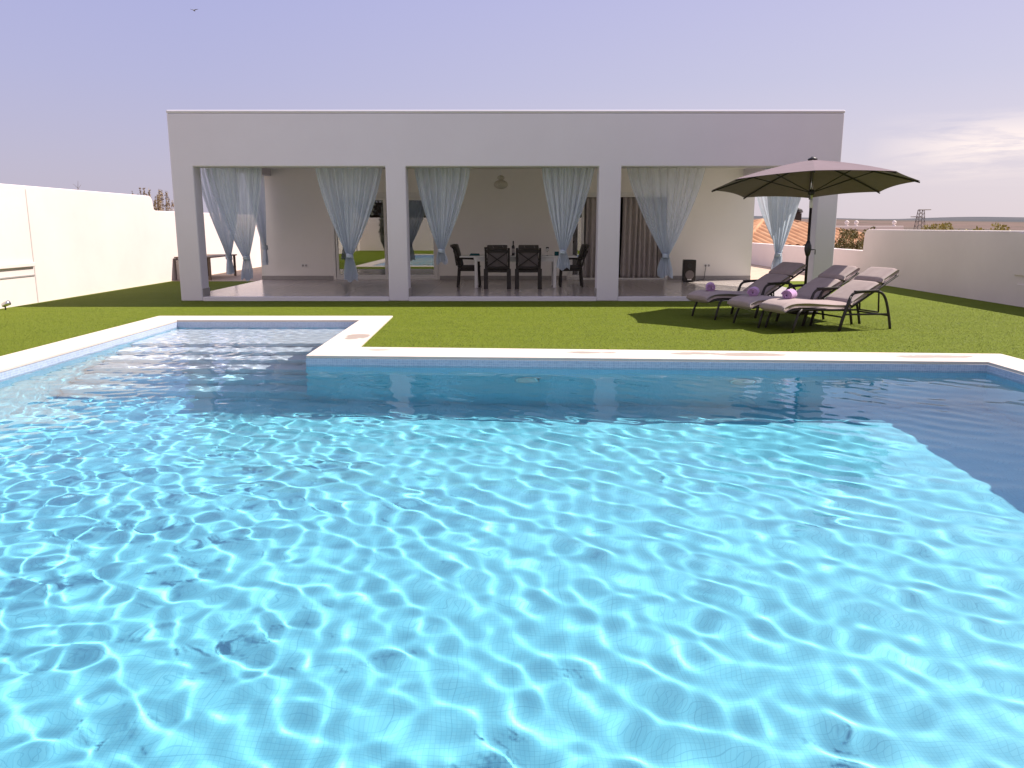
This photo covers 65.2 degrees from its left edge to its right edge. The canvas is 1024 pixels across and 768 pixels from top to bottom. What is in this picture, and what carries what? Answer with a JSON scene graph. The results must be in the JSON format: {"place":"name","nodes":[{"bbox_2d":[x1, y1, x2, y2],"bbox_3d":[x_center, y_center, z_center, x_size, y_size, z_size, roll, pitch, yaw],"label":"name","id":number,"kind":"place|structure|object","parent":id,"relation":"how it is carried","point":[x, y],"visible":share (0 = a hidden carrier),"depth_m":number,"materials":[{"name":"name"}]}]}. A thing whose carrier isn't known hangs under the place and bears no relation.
{"place":"outdoors","nodes":[
{"label":"outdoors","id":0,"kind":"place"},
{"bbox_2d":[0,281,1023,359],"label":"lawn","id":1,"kind":"structure","parent":0,"point":[153,291],"depth_m":12.81,"materials":[{"name":"green plant"}]},
{"bbox_2d":[1,300,10,309],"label":"garden spotlight","id":2,"kind":"object","parent":1,"relation":"on","point":[6,303],"visible":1,"depth_m":14.56,"materials":[{"name":"white metal"}]},
{"bbox_2d":[166,110,844,300],"bbox_3d":[-0.125,-4.947,23.251,13.234,3.737,14.962,0,11,0],"label":"villa","id":3,"kind":"object","parent":1,"relation":"on","point":[288,152],"visible":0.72,"depth_m":16.03,"materials":[{"name":"white paint"}]},
{"bbox_2d":[200,168,233,273],"bbox_3d":[-6.486,-3.663,17.851,0.150,2.450,2.756,0,11,0],"label":"curtain","id":4,"kind":"object","parent":3,"relation":"hanging from","point":[222,231],"visible":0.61,"depth_m":17.63,"materials":[{"name":"white fabric"}]},
{"bbox_2d":[205,168,261,280],"bbox_3d":[-5.656,-3.301,16.431,1.175,2.370,0.158,0,11,0],"label":"curtain","id":5,"kind":"object","parent":3,"relation":"hanging from","point":[236,192],"visible":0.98,"depth_m":16.34,"materials":[{"name":"white fabric"}]},
{"bbox_2d":[256,175,268,264],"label":"curtain","id":6,"kind":"object","parent":3,"relation":"hanging from","point":[261,222],"visible":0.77,"depth_m":20.69,"materials":[{"name":"white fabric"}]},
{"bbox_2d":[315,168,381,281],"bbox_3d":[-3.318,-3.291,16.433,1.384,2.390,0.158,0,11,0],"label":"curtain","id":7,"kind":"object","parent":3,"relation":"hanging from","point":[349,195],"visible":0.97,"depth_m":16.34,"materials":[{"name":"white fabric"}]},
{"bbox_2d":[332,195,438,279],"bbox_3d":[-3.375,-3.909,21.393,2.806,2.216,0.150,0,11,0],"label":"sliding door","id":8,"kind":"structure","parent":3,"relation":"in","point":[337,275],"depth_m":21.47,"materials":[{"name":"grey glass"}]},
{"bbox_2d":[414,168,469,264],"bbox_3d":[-1.411,-3.468,16.398,1.158,2.030,0.158,0,11,0],"label":"curtain","id":9,"kind":"object","parent":3,"relation":"hanging from","point":[442,191],"visible":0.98,"depth_m":16.33,"materials":[{"name":"white fabric"}]},
{"bbox_2d":[450,244,480,286],"bbox_3d":[-1.107,-2.833,19.093,0.714,1.003,0.619,0,11,0],"label":"dining chair","id":10,"kind":"object","parent":3,"relation":"on","point":[460,265],"visible":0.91,"depth_m":18.86,"materials":[{"name":"brown metal"}]},
{"bbox_2d":[484,245,510,288],"bbox_3d":[-0.335,-2.708,18.458,0.619,1.003,0.714,0,11,0],"label":"dining chair","id":11,"kind":"object","parent":3,"relation":"on","point":[496,260],"visible":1,"depth_m":18.26,"materials":[{"name":"brown metal"}]},
{"bbox_2d":[494,168,507,188],"bbox_3d":[-0.260,-4.856,18.612,0.330,0.620,0.330,0,11,0],"label":"pendant lamp","id":12,"kind":"object","parent":3,"relation":"hanging from","point":[500,183],"visible":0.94,"depth_m":18.55,"materials":[{"name":"white paint"}]},
{"bbox_2d":[459,255,576,287],"bbox_3d":[0.150,-2.700,19.099,2.740,0.736,0.920,0,11,0],"label":"dining table","id":13,"kind":"object","parent":3,"relation":"on","point":[553,258],"visible":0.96,"depth_m":18.63,"materials":[{"name":"white paint"}]},
{"bbox_2d":[512,241,514,255],"bbox_3d":[0.030,-3.206,18.887,0.077,0.340,0.077,0,11,0],"label":"wine bottle","id":14,"kind":"object","parent":13,"relation":"on","point":[513,250],"visible":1,"depth_m":18.86,"materials":[{"name":"black glass"}]},
{"bbox_2d":[515,245,541,288],"bbox_3d":[0.375,-2.708,18.458,0.619,1.003,0.714,0,11,0],"label":"dining chair","id":15,"kind":"object","parent":3,"relation":"on","point":[528,258],"visible":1,"depth_m":18.26,"materials":[{"name":"brown metal"}]},
{"bbox_2d":[542,168,594,270],"bbox_3d":[1.142,-3.409,16.410,1.086,2.150,0.158,0,11,0],"label":"curtain","id":16,"kind":"object","parent":3,"relation":"hanging from","point":[566,191],"visible":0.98,"depth_m":16.34,"materials":[{"name":"white fabric"}]},
{"bbox_2d":[559,244,589,286],"bbox_3d":[1.487,-2.833,19.093,0.714,1.003,0.619,0,11,0],"label":"dining chair","id":17,"kind":"object","parent":3,"relation":"on","point":[583,252],"visible":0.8,"depth_m":18.86,"materials":[{"name":"brown metal"}]},
{"bbox_2d":[583,197,596,277],"bbox_3d":[2.358,-3.929,21.514,0.916,2.188,0.127,0,11,0],"label":"drape","id":18,"kind":"object","parent":3,"relation":"hanging from","point":[589,233],"visible":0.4,"depth_m":21.50,"materials":[{"name":"grey fabric"}]},
{"bbox_2d":[568,195,665,279],"bbox_3d":[2.830,-3.910,21.398,2.656,2.216,0.140,0,11,0],"label":"sliding door","id":19,"kind":"structure","parent":3,"relation":"in","point":[570,248],"depth_m":21.44,"materials":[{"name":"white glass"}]},
{"bbox_2d":[619,197,656,277],"bbox_3d":[3.430,-3.934,21.514,1.019,2.178,0.126,0,11,0],"label":"drape","id":20,"kind":"object","parent":3,"relation":"hanging from","point":[638,252],"visible":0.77,"depth_m":21.55,"materials":[{"name":"fabric"}]},
{"bbox_2d":[657,247,661,277],"bbox_3d":[4.032,-3.935,21.546,0.237,2.188,0.122,0,11,0],"label":"drape","id":21,"kind":"object","parent":3,"relation":"hanging from","point":[659,255],"visible":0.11,"depth_m":21.66,"materials":[{"name":"grey fabric"}]},
{"bbox_2d":[627,168,705,278],"bbox_3d":[3.118,-3.331,16.425,1.615,2.310,0.158,0,11,0],"label":"curtain","id":22,"kind":"object","parent":3,"relation":"hanging from","point":[665,198],"visible":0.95,"depth_m":16.34,"materials":[{"name":"white fabric"}]},
{"bbox_2d":[682,259,695,281],"bbox_3d":[4.560,-2.932,20.672,0.326,0.558,0.324,0,11,0],"label":"loudspeaker","id":23,"kind":"object","parent":3,"relation":"on","point":[688,270],"visible":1,"depth_m":20.53,"materials":[{"name":"black plastic"}]},
{"bbox_2d":[756,197,782,258],"bbox_3d":[6.244,-4.005,19.037,0.150,2.240,4.085,0,11,0],"label":"curtain","id":24,"kind":"object","parent":3,"relation":"hanging from","point":[763,204],"visible":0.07,"depth_m":19.64,"materials":[{"name":"white fabric"}]},
{"bbox_2d":[765,168,800,269],"bbox_3d":[5.583,-3.389,16.414,0.909,2.190,0.158,0,11,0],"label":"curtain","id":25,"kind":"object","parent":3,"relation":"hanging from","point":[782,211],"visible":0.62,"depth_m":16.41,"materials":[{"name":"white fabric"}]},
{"bbox_2d":[0,316,1023,382],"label":"pool coping","id":26,"kind":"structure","parent":1,"relation":"in","point":[344,347],"depth_m":9.31,"materials":[{"name":"white stone"}]},
{"bbox_2d":[0,326,1023,767],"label":"pool water","id":27,"kind":"structure","parent":26,"relation":"in","point":[228,546],"depth_m":3.83,"materials":[{"name":"blue liquid"}]},
{"bbox_2d":[686,262,805,319],"bbox_3d":[3.940,-1.585,13.487,1.965,0.894,0.705,-4,12,-21],"label":"sun lounger","id":28,"kind":"object","parent":1,"relation":"on","point":[780,275],"visible":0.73,"depth_m":13.39,"materials":[{"name":"grey fabric"}]},
{"bbox_2d":[706,282,714,290],"bbox_3d":[3.286,-1.608,13.251,0.156,0.147,0.314,2,11,12],"label":"rolled towel","id":29,"kind":"object","parent":28,"relation":"on","point":[709,285],"visible":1,"depth_m":13.12,"materials":[{"name":"purple fabric"}]},
{"bbox_2d":[727,265,859,327],"bbox_3d":[4.359,-1.377,12.429,1.965,0.894,0.705,-4,12,-18],"label":"sun lounger","id":30,"kind":"object","parent":1,"relation":"on","point":[833,276],"visible":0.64,"depth_m":12.35,"materials":[{"name":"grey fabric"}]},
{"bbox_2d":[747,286,759,295],"bbox_3d":[3.703,-1.416,12.269,0.156,0.147,0.314,28,19,15],"label":"rolled towel","id":31,"kind":"object","parent":30,"relation":"on","point":[753,291],"visible":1,"depth_m":12.15,"materials":[{"name":"purple fabric"}]},
{"bbox_2d":[711,157,919,314],"bbox_3d":[5.100,-2.544,13.776,3.149,2.654,3.135,0,11,0],"label":"parasol","id":32,"kind":"object","parent":1,"relation":"on","point":[811,178],"visible":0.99,"depth_m":14.01,"materials":[{"name":"grey fabric"}]},
{"bbox_2d":[759,267,899,332],"bbox_3d":[4.689,-1.266,11.870,1.965,0.894,0.705,-3,12,-17],"label":"sun lounger","id":33,"kind":"object","parent":1,"relation":"on","point":[846,297],"visible":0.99,"depth_m":11.75,"materials":[{"name":"grey fabric"}]},
{"bbox_2d":[781,289,796,298],"bbox_3d":[4.092,-1.323,11.800,0.147,0.156,0.314,-46,-17,32],"label":"rolled towel","id":34,"kind":"object","parent":33,"relation":"on","point":[789,294],"visible":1,"depth_m":11.70,"materials":[{"name":"purple fabric"}]},
{"bbox_2d":[751,229,1023,306],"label":"garden wall","id":35,"kind":"structure","parent":1,"relation":"on","point":[985,265],"depth_m":17.79,"materials":[{"name":"paint"}]},
{"bbox_2d":[0,0,1023,374],"label":"sky","id":36,"kind":"structure","parent":0,"point":[930,92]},
{"bbox_2d":[174,264,850,280],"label":"path","id":37,"kind":"structure","parent":0,"point":[758,271],"depth_m":24.64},
{"bbox_2d":[174,254,236,279],"bbox_3d":[-8.910,-3.434,23.429,1.020,0.651,2.200,0,11,0],"label":"outdoor table","id":38,"kind":"object","parent":37,"relation":"on","point":[209,256],"visible":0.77,"depth_m":22.59,"materials":[{"name":"brown wood"}]},
{"bbox_2d":[754,216,1023,230],"bbox_3d":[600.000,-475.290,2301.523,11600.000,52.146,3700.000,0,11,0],"label":"hills","id":39,"kind":"structure","parent":0,"point":[985,223],"depth_m":1104.44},
{"bbox_3d":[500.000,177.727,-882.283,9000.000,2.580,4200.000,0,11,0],"label":"ground","id":40,"kind":"structure","parent":0,"visible":0},
{"bbox_2d":[0,184,260,308],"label":"garden wall","id":41,"kind":"structure","parent":40,"relation":"on","point":[57,243],"depth_m":17.64,"materials":[{"name":"paint"}]},
{"bbox_2d":[132,188,173,210],"bbox_3d":[-10.059,-4.051,22.894,1.244,3.091,1.972,0,11,0],"label":"shrub","id":42,"kind":"object","parent":40,"relation":"on","point":[159,200],"visible":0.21,"depth_m":22.52,"materials":[{"name":"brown plant"}]},
{"bbox_2d":[752,208,864,248],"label":"neighbour house","id":43,"kind":"structure","parent":40,"relation":"on","point":[798,233],"depth_m":38.36,"materials":[{"name":"tile"}]},
{"bbox_2d":[834,226,874,249],"bbox_3d":[10.427,-3.405,24.267,1.190,2.723,4.066,1,11,3],"label":"bush","id":44,"kind":"object","parent":40,"relation":"on","point":[849,235],"visible":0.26,"depth_m":24.14,"materials":[{"name":"green plant"}]},
{"bbox_2d":[836,220,903,232],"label":"neighbour house","id":45,"kind":"structure","parent":40,"relation":"on","point":[862,228],"depth_m":58.70,"materials":[{"name":"paint"}]},
{"bbox_2d":[911,209,930,229],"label":"power pylon","id":46,"kind":"object","parent":40,"relation":"on","point":[919,216],"visible":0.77,"depth_m":488.52,"materials":[{"name":"metal"}]},
{"bbox_2d":[921,222,953,229],"bbox_3d":[10.417,-2.652,19.632,0.697,2.603,1.460,2,11,8],"label":"plant","id":47,"kind":"object","parent":40,"relation":"on","point":[945,226],"visible":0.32,"depth_m":19.27,"materials":[{"name":"green plant"}]},
{"bbox_2d":[990,223,1012,230],"bbox_3d":[10.332,-2.139,17.050,0.483,2.593,0.752,6,12,26],"label":"plant","id":48,"kind":"object","parent":40,"relation":"on","point":[1002,228],"visible":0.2,"depth_m":16.80,"materials":[{"name":"green plant"}]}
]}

